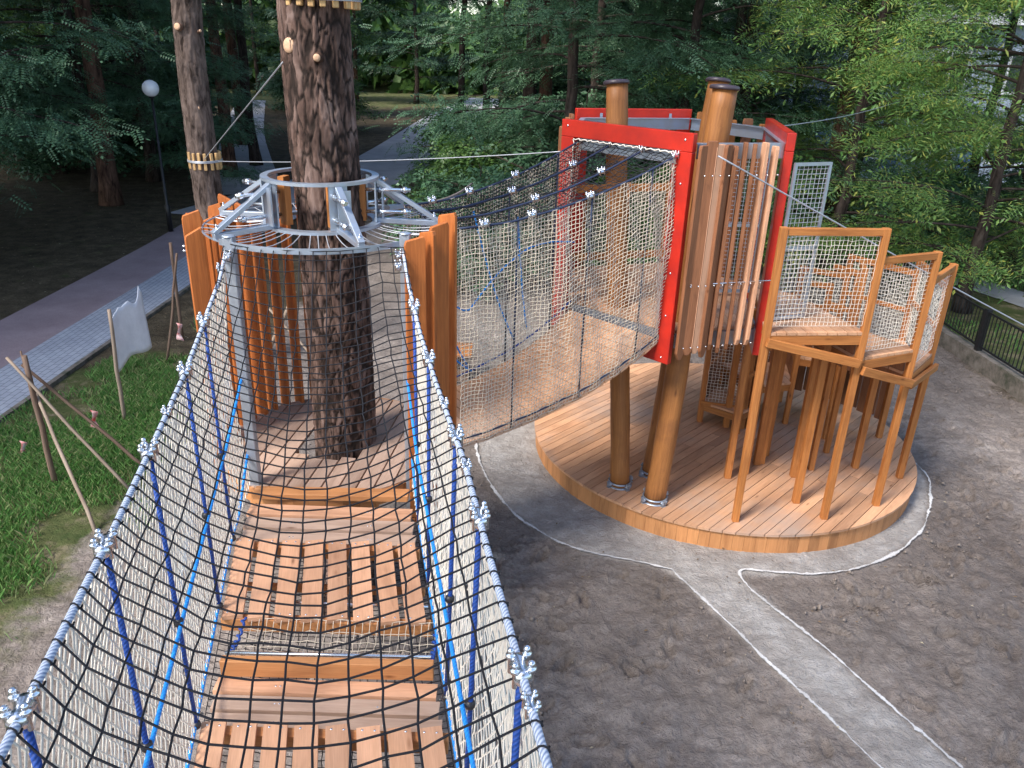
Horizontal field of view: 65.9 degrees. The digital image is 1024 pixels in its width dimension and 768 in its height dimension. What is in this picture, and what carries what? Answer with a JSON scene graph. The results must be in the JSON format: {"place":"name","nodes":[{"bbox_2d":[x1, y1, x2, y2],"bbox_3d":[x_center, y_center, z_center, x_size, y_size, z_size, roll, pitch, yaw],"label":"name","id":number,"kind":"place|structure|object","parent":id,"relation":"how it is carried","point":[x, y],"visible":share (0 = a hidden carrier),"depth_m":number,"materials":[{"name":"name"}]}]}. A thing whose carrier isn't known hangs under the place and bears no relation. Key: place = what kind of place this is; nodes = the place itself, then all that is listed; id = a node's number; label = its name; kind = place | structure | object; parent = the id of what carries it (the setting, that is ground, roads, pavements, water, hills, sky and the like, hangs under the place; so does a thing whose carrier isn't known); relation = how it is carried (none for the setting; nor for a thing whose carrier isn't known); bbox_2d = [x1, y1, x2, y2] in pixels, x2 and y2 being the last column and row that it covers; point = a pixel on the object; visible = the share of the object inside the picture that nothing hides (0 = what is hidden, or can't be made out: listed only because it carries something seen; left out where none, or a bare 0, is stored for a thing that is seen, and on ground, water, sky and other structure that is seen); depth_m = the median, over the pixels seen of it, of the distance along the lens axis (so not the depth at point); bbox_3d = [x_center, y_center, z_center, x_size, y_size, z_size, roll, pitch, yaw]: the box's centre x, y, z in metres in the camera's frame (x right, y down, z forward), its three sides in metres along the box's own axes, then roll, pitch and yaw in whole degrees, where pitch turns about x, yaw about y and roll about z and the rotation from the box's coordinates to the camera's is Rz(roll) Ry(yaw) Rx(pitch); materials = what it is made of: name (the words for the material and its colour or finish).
{"place":"outdoors","nodes":[
{"label":"outdoors","id":0,"kind":"place"},
{"bbox_2d":[0,224,185,368],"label":"path","id":1,"kind":"structure","parent":0,"point":[30,327],"depth_m":15.93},
{"bbox_2d":[142,80,172,231],"bbox_3d":[-9.209,-5.908,20.677,0.410,3.854,0.410,2,23,0],"label":"street lamp","id":2,"kind":"object","parent":1,"relation":"on","point":[150,89],"visible":1,"depth_m":20.45,"materials":[{"name":"black paint"}]},
{"bbox_2d":[0,319,206,640],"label":"grass","id":3,"kind":"structure","parent":0,"point":[146,394],"depth_m":9.96,"materials":[{"name":"plant"}]},
{"bbox_2d":[0,222,262,414],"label":"pavement","id":4,"kind":"structure","parent":0,"point":[57,354],"depth_m":13.68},
{"bbox_2d":[219,100,277,194],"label":"side path","id":5,"kind":"structure","parent":0,"point":[229,188],"depth_m":34.22,"materials":[{"name":"concrete"}]},
{"bbox_2d":[205,0,239,176],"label":"tall tree","id":6,"kind":"object","parent":5,"relation":"on","point":[228,152],"visible":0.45,"depth_m":28.86,"materials":[{"name":"brown plant"}]},
{"bbox_2d":[222,0,247,144],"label":"tall tree","id":7,"kind":"object","parent":5,"relation":"on","point":[231,44],"visible":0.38,"depth_m":36.95,"materials":[{"name":"brown plant"}]},
{"bbox_2d":[234,0,263,165],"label":"tall tree","id":8,"kind":"object","parent":5,"relation":"on","point":[254,154],"visible":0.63,"depth_m":31.34,"materials":[{"name":"brown plant"}]},
{"bbox_2d":[171,98,498,222],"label":"road","id":9,"kind":"structure","parent":0,"point":[390,170],"depth_m":35.66,"materials":[{"name":"asphalt"}]},
{"bbox_2d":[0,67,1023,767],"bbox_3d":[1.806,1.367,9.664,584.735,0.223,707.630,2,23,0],"label":"ground","id":10,"kind":"structure","parent":0,"point":[628,661],"depth_m":7.93,"materials":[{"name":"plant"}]},
{"bbox_2d":[0,0,62,35],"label":"woodland tree","id":11,"kind":"object","parent":10,"relation":"on","point":[41,26],"visible":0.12,"depth_m":50.56,"materials":[{"name":"green plant"}]},
{"bbox_2d":[21,355,58,483],"bbox_3d":[-5.386,0.477,9.044,0.077,1.732,0.090,2,23,0],"label":"wooden stake","id":12,"kind":"object","parent":10,"relation":"on","point":[43,434],"visible":0.86,"depth_m":9.00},
{"bbox_2d":[6,27,119,136],"bbox_3d":[-22.639,-15.642,40.767,10.974,5.428,7.551,10,25,18],"label":"leafy shrub","id":13,"kind":"object","parent":10,"relation":"on","point":[44,51],"visible":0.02,"depth_m":38.34,"materials":[{"name":"green plant"}]},
{"bbox_2d":[36,393,95,532],"bbox_3d":[-4.935,0.866,8.730,0.058,1.192,1.429,-19,31,-40],"label":"wooden stake","id":14,"kind":"object","parent":10,"relation":"on","point":[73,480],"visible":0.84,"depth_m":8.70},
{"bbox_2d":[0,61,131,156],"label":"leafy shrub","id":15,"kind":"object","parent":10,"relation":"on","point":[41,95],"visible":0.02,"depth_m":31.05,"materials":[{"name":"green plant"}]},
{"bbox_2d":[0,30,132,159],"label":"robinia tree","id":16,"kind":"object","parent":10,"relation":"on","point":[84,155],"visible":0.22,"depth_m":25.72,"materials":[{"name":"green plant"}]},
{"bbox_2d":[5,357,134,495],"bbox_3d":[-4.984,0.510,8.955,1.232,1.674,0.049,4,23,4],"label":"wooden stake","id":17,"kind":"object","parent":10,"relation":"on","point":[74,431],"visible":0.9,"depth_m":8.93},
{"bbox_2d":[0,65,144,182],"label":"leafy shrub","id":18,"kind":"object","parent":10,"relation":"on","point":[39,168],"visible":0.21,"depth_m":27.70,"materials":[{"name":"green plant"}]},
{"bbox_2d":[20,363,140,463],"bbox_3d":[-4.910,0.438,9.215,1.258,1.480,0.045,-1,24,-7],"label":"wooden stake","id":19,"kind":"object","parent":10,"relation":"on","point":[92,423],"visible":0.79,"depth_m":9.18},
{"bbox_2d":[38,28,125,99],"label":"leafy shrub","id":20,"kind":"object","parent":10,"relation":"on","point":[80,56],"visible":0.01,"depth_m":38.21,"materials":[{"name":"green plant"}]},
{"bbox_2d":[0,0,172,84],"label":"woodland tree","id":21,"kind":"object","parent":10,"relation":"on","point":[33,29],"visible":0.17,"depth_m":34.03,"materials":[{"name":"green plant"}]},
{"bbox_2d":[0,0,179,216],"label":"robinia tree","id":22,"kind":"object","parent":10,"relation":"on","point":[84,101],"visible":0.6,"depth_m":20.88,"materials":[{"name":"green plant"}]},
{"bbox_2d":[73,0,124,206],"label":"tall tree","id":23,"kind":"object","parent":10,"relation":"on","point":[109,191],"visible":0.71,"depth_m":23.43,"materials":[{"name":"brown plant"}]},
{"bbox_2d":[0,0,211,161],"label":"woodland tree","id":24,"kind":"object","parent":10,"relation":"on","point":[102,19],"visible":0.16,"depth_m":28.49,"materials":[{"name":"green plant"}]},
{"bbox_2d":[0,0,220,168],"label":"robinia tree","id":25,"kind":"object","parent":10,"relation":"on","point":[7,129],"visible":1,"depth_m":15.76,"materials":[{"name":"green plant"}]},
{"bbox_2d":[107,309,126,419],"bbox_3d":[-5.338,-0.206,10.679,0.100,1.676,0.068,-11,27,-27],"label":"wooden stake","id":26,"kind":"object","parent":10,"relation":"on","point":[117,375],"visible":0.86,"depth_m":10.63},
{"bbox_2d":[112,287,151,371],"bbox_3d":[-5.279,-0.768,10.913,0.040,1.020,0.810,5,24,8],"label":"plastic sheet","id":27,"kind":"object","parent":26,"relation":"attached to","point":[131,331],"visible":1,"depth_m":10.93,"materials":[{"name":"plastic"}]},
{"bbox_2d":[121,4,144,160],"bbox_3d":[-13.290,-18.249,28.448,11.392,20.103,13.302,-14,28,-32],"label":"tall tree","id":28,"kind":"object","parent":10,"relation":"on","point":[136,114],"visible":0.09,"depth_m":31.21,"materials":[{"name":"brown plant"}]},
{"bbox_2d":[0,0,284,191],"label":"robinia tree","id":29,"kind":"object","parent":10,"relation":"on","point":[149,75],"visible":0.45,"depth_m":24.53,"materials":[{"name":"green plant"}]},
{"bbox_2d":[127,0,161,181],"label":"tall tree","id":30,"kind":"object","parent":10,"relation":"on","point":[153,175],"visible":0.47,"depth_m":27.72,"materials":[{"name":"brown plant"}]},
{"bbox_2d":[0,202,294,423],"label":"path kerb","id":31,"kind":"structure","parent":10,"relation":"on","point":[57,379],"depth_m":12.73,"materials":[{"name":"concrete"}]},
{"bbox_2d":[69,35,257,167],"bbox_3d":[-14.467,-11.491,32.257,7.620,5.327,8.738,-4,24,-12],"label":"tree","id":32,"kind":"object","parent":10,"relation":"on","point":[173,147],"visible":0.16,"depth_m":30.66,"materials":[{"name":"green plant"}]},
{"bbox_2d":[166,253,177,362],"bbox_3d":[-5.463,-1.202,12.668,0.422,1.811,0.057,-7,25,-20],"label":"wooden stake","id":33,"kind":"object","parent":10,"relation":"on","point":[172,311],"visible":0.99,"depth_m":12.68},
{"bbox_2d":[169,242,183,338],"bbox_3d":[-5.787,-1.585,13.616,0.064,1.752,0.155,-16,29,-35],"label":"wooden stake","id":34,"kind":"object","parent":10,"relation":"on","point":[176,291],"visible":0.8,"depth_m":13.61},
{"bbox_2d":[90,0,281,184],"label":"robinia tree","id":35,"kind":"object","parent":10,"relation":"on","point":[222,69],"visible":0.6,"depth_m":23.68,"materials":[{"name":"green plant"}]},
{"bbox_2d":[170,0,222,219],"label":"pine tree","id":36,"kind":"object","parent":10,"relation":"on","point":[191,64],"visible":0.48,"depth_m":11.22,"materials":[{"name":"brown plant"}]},
{"bbox_2d":[187,150,222,170],"bbox_3d":[-4.552,-3.322,11.704,0.496,0.256,0.496,2,23,0],"label":"trunk band","id":37,"kind":"object","parent":36,"relation":"attached to","point":[211,162],"visible":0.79,"depth_m":11.54,"materials":[{"name":"brown wood"}]},
{"bbox_2d":[169,0,257,68],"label":"woodland tree","id":38,"kind":"object","parent":10,"relation":"on","point":[223,41],"visible":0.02,"depth_m":72.72,"materials":[{"name":"green plant"}]},
{"bbox_2d":[215,0,279,92],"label":"woodland tree","id":39,"kind":"object","parent":10,"relation":"on","point":[251,51],"visible":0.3,"depth_m":70.16,"materials":[{"name":"green plant"}]},
{"bbox_2d":[252,53,285,110],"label":"leafy shrub","id":40,"kind":"object","parent":10,"relation":"on","point":[274,85],"visible":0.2,"depth_m":56.30,"materials":[{"name":"green plant"}]},
{"bbox_2d":[223,0,405,76],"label":"woodland tree","id":41,"kind":"object","parent":10,"relation":"on","point":[361,40],"visible":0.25,"depth_m":52.79,"materials":[{"name":"green plant"}]},
{"bbox_2d":[263,3,372,67],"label":"woodland tree","id":42,"kind":"object","parent":10,"relation":"on","point":[358,62],"visible":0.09,"depth_m":64.36,"materials":[{"name":"green plant"}]},
{"bbox_2d":[276,0,376,616],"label":"pine tree","id":43,"kind":"object","parent":10,"relation":"on","point":[317,67],"visible":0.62,"depth_m":5.96,"materials":[{"name":"brown plant"}]},
{"bbox_2d":[204,61,282,159],"bbox_3d":[-3.069,-2.791,8.589,0.012,1.540,6.389,-9,26,-24],"label":"steel cable","id":44,"kind":"object","parent":43,"relation":"attached to","point":[274,72],"visible":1,"depth_m":7.17,"materials":[{"name":"grey metal"}]},
{"bbox_2d":[182,167,456,521],"bbox_3d":[-1.510,-0.411,6.661,2.152,2.671,2.003,2,23,0],"label":"tree platform","id":45,"kind":"object","parent":43,"relation":"attached to","point":[431,255],"visible":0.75,"depth_m":6.21,"materials":[{"name":"brown wood"}]},
{"bbox_2d":[0,244,552,767],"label":"rope bridge","id":46,"kind":"structure","parent":45,"relation":"attached to","point":[274,704],"depth_m":3.93,"materials":[{"name":"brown fabric"}]},
{"bbox_2d":[378,182,472,209],"bbox_3d":[-0.948,-2.783,11.340,0.044,1.484,10.207,2,23,1],"label":"thick rope","id":47,"kind":"object","parent":45,"relation":"attached to","point":[386,207],"visible":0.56,"depth_m":10.60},
{"bbox_2d":[286,0,361,9],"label":"trunk band","id":48,"kind":"object","parent":43,"relation":"attached to","point":[352,4],"visible":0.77,"depth_m":5.44,"materials":[{"name":"brown wood"}]},
{"bbox_2d":[353,78,384,131],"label":"leafy shrub","id":49,"kind":"object","parent":10,"relation":"on","point":[359,102],"visible":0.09,"depth_m":45.00,"materials":[{"name":"green plant"}]},
{"bbox_2d":[352,2,389,100],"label":"tall tree","id":50,"kind":"object","parent":10,"relation":"on","point":[370,7],"visible":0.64,"depth_m":64.52,"materials":[{"name":"brown plant"}]},
{"bbox_2d":[351,0,475,103],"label":"woodland tree","id":51,"kind":"object","parent":10,"relation":"on","point":[437,61],"visible":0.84,"depth_m":64.25,"materials":[{"name":"green plant"}]},
{"bbox_2d":[1,0,918,95],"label":"wood","id":52,"kind":"object","parent":10,"relation":"on","point":[378,24],"visible":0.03,"depth_m":78.39,"materials":[{"name":"green plant"}]},
{"bbox_2d":[399,105,523,200],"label":"leafy shrub","id":53,"kind":"object","parent":10,"relation":"on","point":[426,143],"visible":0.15,"depth_m":27.66,"materials":[{"name":"green plant"}]},
{"bbox_2d":[457,342,471,381],"bbox_3d":[-0.989,-0.342,12.631,0.708,0.535,0.630,2,23,0],"label":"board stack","id":54,"kind":"object","parent":10,"relation":"on","point":[459,365],"visible":0.18,"depth_m":12.52,"materials":[{"name":"orange wood"}]},
{"bbox_2d":[439,0,491,147],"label":"tall tree","id":55,"kind":"object","parent":10,"relation":"on","point":[485,87],"visible":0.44,"depth_m":35.52,"materials":[{"name":"brown plant"}]},
{"bbox_2d":[381,133,550,239],"bbox_3d":[-1.036,-5.547,22.067,5.749,2.843,3.956,6,24,9],"label":"leafy shrub","id":56,"kind":"object","parent":10,"relation":"on","point":[462,162],"visible":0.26,"depth_m":21.52,"materials":[{"name":"green plant"}]},
{"bbox_2d":[382,164,555,299],"bbox_3d":[-0.987,-3.411,17.358,4.598,2.803,4.010,22,30,38],"label":"leafy shrub","id":57,"kind":"object","parent":10,"relation":"on","point":[448,188],"visible":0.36,"depth_m":16.83,"materials":[{"name":"green plant"}]},
{"bbox_2d":[440,0,499,104],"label":"tall tree","id":58,"kind":"object","parent":10,"relation":"on","point":[461,81],"visible":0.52,"depth_m":37.22,"materials":[{"name":"brown plant"}]},
{"bbox_2d":[499,0,511,133],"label":"tall tree","id":59,"kind":"object","parent":10,"relation":"on","point":[508,1],"visible":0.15,"depth_m":41.26,"materials":[{"name":"brown plant"}]},
{"bbox_2d":[520,0,540,170],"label":"tall tree","id":60,"kind":"object","parent":10,"relation":"on","point":[527,91],"visible":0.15,"depth_m":27.61,"materials":[{"name":"brown plant"}]},
{"bbox_2d":[474,61,590,148],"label":"leafy shrub","id":61,"kind":"object","parent":10,"relation":"on","point":[564,84],"visible":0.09,"depth_m":36.50,"materials":[{"name":"green plant"}]},
{"bbox_2d":[67,314,1023,767],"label":"soil clods","id":62,"kind":"object","parent":10,"relation":"on","point":[819,606],"visible":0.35,"depth_m":7.96,"materials":[{"name":"brown"}]},
{"bbox_2d":[537,0,554,172],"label":"tall tree","id":63,"kind":"object","parent":10,"relation":"on","point":[542,90],"visible":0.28,"depth_m":28.71,"materials":[{"name":"brown plant"}]},
{"bbox_2d":[469,89,665,238],"bbox_3d":[1.909,-6.207,22.521,6.897,4.205,6.014,-12,27,-29],"label":"leafy shrub","id":64,"kind":"object","parent":10,"relation":"on","point":[539,158],"visible":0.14,"depth_m":21.50,"materials":[{"name":"green plant"}]},
{"bbox_2d":[522,0,622,77],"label":"woodland tree","id":65,"kind":"object","parent":10,"relation":"on","point":[578,43],"visible":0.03,"depth_m":55.57,"materials":[{"name":"green plant"}]},
{"bbox_2d":[353,0,798,251],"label":"robinia tree","id":66,"kind":"object","parent":10,"relation":"on","point":[571,61],"visible":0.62,"depth_m":18.69,"materials":[{"name":"green plant"}]},
{"bbox_2d":[490,0,691,107],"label":"woodland tree","id":67,"kind":"object","parent":10,"relation":"on","point":[565,76],"visible":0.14,"depth_m":34.81,"materials":[{"name":"green plant"}]},
{"bbox_2d":[398,0,825,202],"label":"robinia tree","id":68,"kind":"object","parent":10,"relation":"on","point":[602,3],"visible":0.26,"depth_m":24.92,"materials":[{"name":"green plant"}]},
{"bbox_2d":[581,0,702,81],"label":"woodland tree","id":69,"kind":"object","parent":10,"relation":"on","point":[635,19],"visible":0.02,"depth_m":42.07,"materials":[{"name":"green plant"}]},
{"bbox_2d":[583,162,742,265],"bbox_3d":[3.449,-3.691,18.123,3.956,2.843,5.749,16,27,30],"label":"leafy shrub","id":70,"kind":"object","parent":10,"relation":"on","point":[642,211],"visible":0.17,"depth_m":17.48,"materials":[{"name":"green plant"}]},
{"bbox_2d":[656,1,675,179],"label":"tall tree","id":71,"kind":"object","parent":10,"relation":"on","point":[667,49],"visible":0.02,"depth_m":26.37,"materials":[{"name":"brown plant"}]},
{"bbox_2d":[474,443,882,767],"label":"path marking","id":72,"kind":"object","parent":10,"relation":"on","point":[806,695],"visible":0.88,"depth_m":7.74,"materials":[{"name":"paint"}]},
{"bbox_2d":[471,0,938,224],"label":"robinia tree","id":73,"kind":"object","parent":10,"relation":"on","point":[699,10],"visible":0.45,"depth_m":18.19,"materials":[{"name":"green plant"}]},
{"bbox_2d":[528,0,918,212],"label":"robinia tree","id":74,"kind":"object","parent":10,"relation":"on","point":[743,16],"visible":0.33,"depth_m":20.19,"materials":[{"name":"green plant"}]},
{"bbox_2d":[535,363,916,552],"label":"round deck","id":75,"kind":"structure","parent":10,"relation":"on","point":[573,443],"depth_m":9.55,"materials":[{"name":"wood"}]},
{"bbox_2d":[550,77,832,507],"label":"climbing tower","id":76,"kind":"structure","parent":75,"relation":"on","point":[707,302],"depth_m":7.94,"materials":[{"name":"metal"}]},
{"bbox_2d":[218,151,559,161],"bbox_3d":[-1.886,-2.852,9.918,6.026,0.730,0.012,17,28,31],"label":"steel cable","id":77,"kind":"object","parent":76,"relation":"attached to","point":[429,158],"visible":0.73,"depth_m":9.13,"materials":[{"name":"grey metal"}]},
{"bbox_2d":[403,138,679,447],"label":"net bridge","id":78,"kind":"structure","parent":76,"relation":"attached to","point":[570,356],"depth_m":7.46,"materials":[{"name":"beige"}]},
{"bbox_2d":[784,97,908,125],"bbox_3d":[6.294,-4.846,13.777,0.012,0.121,12.541,16,27,29],"label":"steel cable","id":79,"kind":"object","parent":76,"relation":"attached to","point":[839,117],"visible":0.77,"depth_m":11.44,"materials":[{"name":"grey metal"}]},
{"bbox_2d":[718,155,1023,325],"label":"steel cable","id":80,"kind":"object","parent":76,"relation":"attached to","point":[729,162],"visible":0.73,"depth_m":7.76,"materials":[{"name":"grey metal"}]},
{"bbox_2d":[696,226,958,521],"bbox_3d":[3.761,-0.580,9.508,2.550,3.240,3.378,2,23,0],"label":"spiral stair","id":81,"kind":"object","parent":75,"relation":"on","point":[838,357],"visible":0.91,"depth_m":8.74,"materials":[{"name":"orange wood"}]},
{"bbox_2d":[627,131,842,262],"bbox_3d":[5.552,-4.555,19.628,6.899,3.412,4.747,-14,28,-33],"label":"leafy shrub","id":82,"kind":"object","parent":10,"relation":"on","point":[778,163],"visible":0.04,"depth_m":18.87,"materials":[{"name":"green plant"}]},
{"bbox_2d":[737,0,761,137],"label":"tall tree","id":83,"kind":"object","parent":10,"relation":"on","point":[742,90],"visible":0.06,"depth_m":22.30,"materials":[{"name":"brown plant"}]},
{"bbox_2d":[677,84,852,227],"bbox_3d":[7.389,-7.165,24.820,5.934,4.265,8.624,3,23,2],"label":"leafy shrub","id":84,"kind":"object","parent":10,"relation":"on","point":[786,118],"visible":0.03,"depth_m":23.84,"materials":[{"name":"green plant"}]},
{"bbox_2d":[619,0,967,129],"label":"robinia tree","id":85,"kind":"object","parent":10,"relation":"on","point":[761,37],"visible":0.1,"depth_m":26.12,"materials":[{"name":"green plant"}]},
{"bbox_2d":[671,0,947,176],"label":"robinia tree","id":86,"kind":"object","parent":10,"relation":"on","point":[798,88],"visible":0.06,"depth_m":28.25,"materials":[{"name":"green plant"}]},
{"bbox_2d":[629,0,1023,299],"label":"ash tree","id":87,"kind":"object","parent":10,"relation":"on","point":[842,206],"visible":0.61,"depth_m":16.92,"materials":[{"name":"green plant"}]},
{"bbox_2d":[816,0,873,252],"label":"tall tree","id":88,"kind":"object","parent":10,"relation":"on","point":[838,130],"visible":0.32,"depth_m":20.09,"materials":[{"name":"brown plant"}]},
{"bbox_2d":[738,465,962,767],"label":"path marking","id":89,"kind":"object","parent":10,"relation":"on","point":[854,673],"visible":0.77,"depth_m":7.81,"materials":[{"name":"paint"}]},
{"bbox_2d":[755,0,1023,223],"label":"ash tree","id":90,"kind":"object","parent":10,"relation":"on","point":[834,108],"visible":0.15,"depth_m":23.07,"materials":[{"name":"green plant"}]},
{"bbox_2d":[765,0,1023,313],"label":"ash tree","id":91,"kind":"object","parent":10,"relation":"on","point":[980,239],"visible":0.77,"depth_m":15.34,"materials":[{"name":"green plant"}]},
{"bbox_2d":[807,0,1023,262],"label":"ash tree","id":92,"kind":"object","parent":10,"relation":"on","point":[1002,122],"visible":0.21,"depth_m":19.93,"materials":[{"name":"green plant"}]},
{"bbox_2d":[820,247,1023,403],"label":"wall","id":93,"kind":"structure","parent":10,"relation":"on","point":[1007,378],"depth_m":13.82,"materials":[{"name":"concrete"}]},
{"bbox_2d":[794,200,1023,374],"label":"metal fence","id":94,"kind":"object","parent":93,"relation":"on","point":[984,323],"visible":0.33,"depth_m":13.83,"materials":[{"name":"black"}]},
{"bbox_2d":[842,164,1002,282],"bbox_3d":[9.973,-3.879,19.280,4.598,2.803,4.010,-8,25,-22],"label":"leafy shrub","id":95,"kind":"object","parent":10,"relation":"on","point":[958,189],"visible":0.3,"depth_m":18.89,"materials":[{"name":"green plant"}]},
{"bbox_2d":[828,0,1023,228],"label":"robinia tree","id":96,"kind":"object","parent":10,"relation":"on","point":[1013,18],"visible":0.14,"depth_m":22.98,"materials":[{"name":"green plant"}]},
{"bbox_2d":[870,237,1023,353],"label":"bush","id":97,"kind":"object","parent":10,"relation":"on","point":[1012,283],"depth_m":18.74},
{"bbox_2d":[951,132,1023,258],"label":"leafy shrub","id":98,"kind":"object","parent":10,"relation":"on","point":[1010,180],"visible":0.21,"depth_m":21.14,"materials":[{"name":"green plant"}]},
{"bbox_2d":[221,0,927,19],"label":"sky","id":99,"kind":"structure","parent":0,"point":[461,0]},
{"bbox_2d":[723,0,1023,183],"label":"school building","id":100,"kind":"structure","parent":0,"point":[1019,31],"depth_m":32.61,"materials":[{"name":"grey"}]},
{"bbox_2d":[777,48,817,86],"bbox_3d":[11.966,-13.317,33.059,1.500,1.600,0.120,5,24,6],"label":"window","id":101,"kind":"structure","parent":100,"relation":"in","point":[790,48],"depth_m":33.00,"materials":[{"name":"white"}]},
{"bbox_2d":[1001,56,1023,94],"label":"window","id":102,"kind":"structure","parent":100,"relation":"in","point":[1007,81],"depth_m":32.13,"materials":[{"name":"white"}]},
{"bbox_2d":[869,257,1023,306],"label":"garden path","id":103,"kind":"structure","parent":0,"point":[1014,296],"depth_m":18.28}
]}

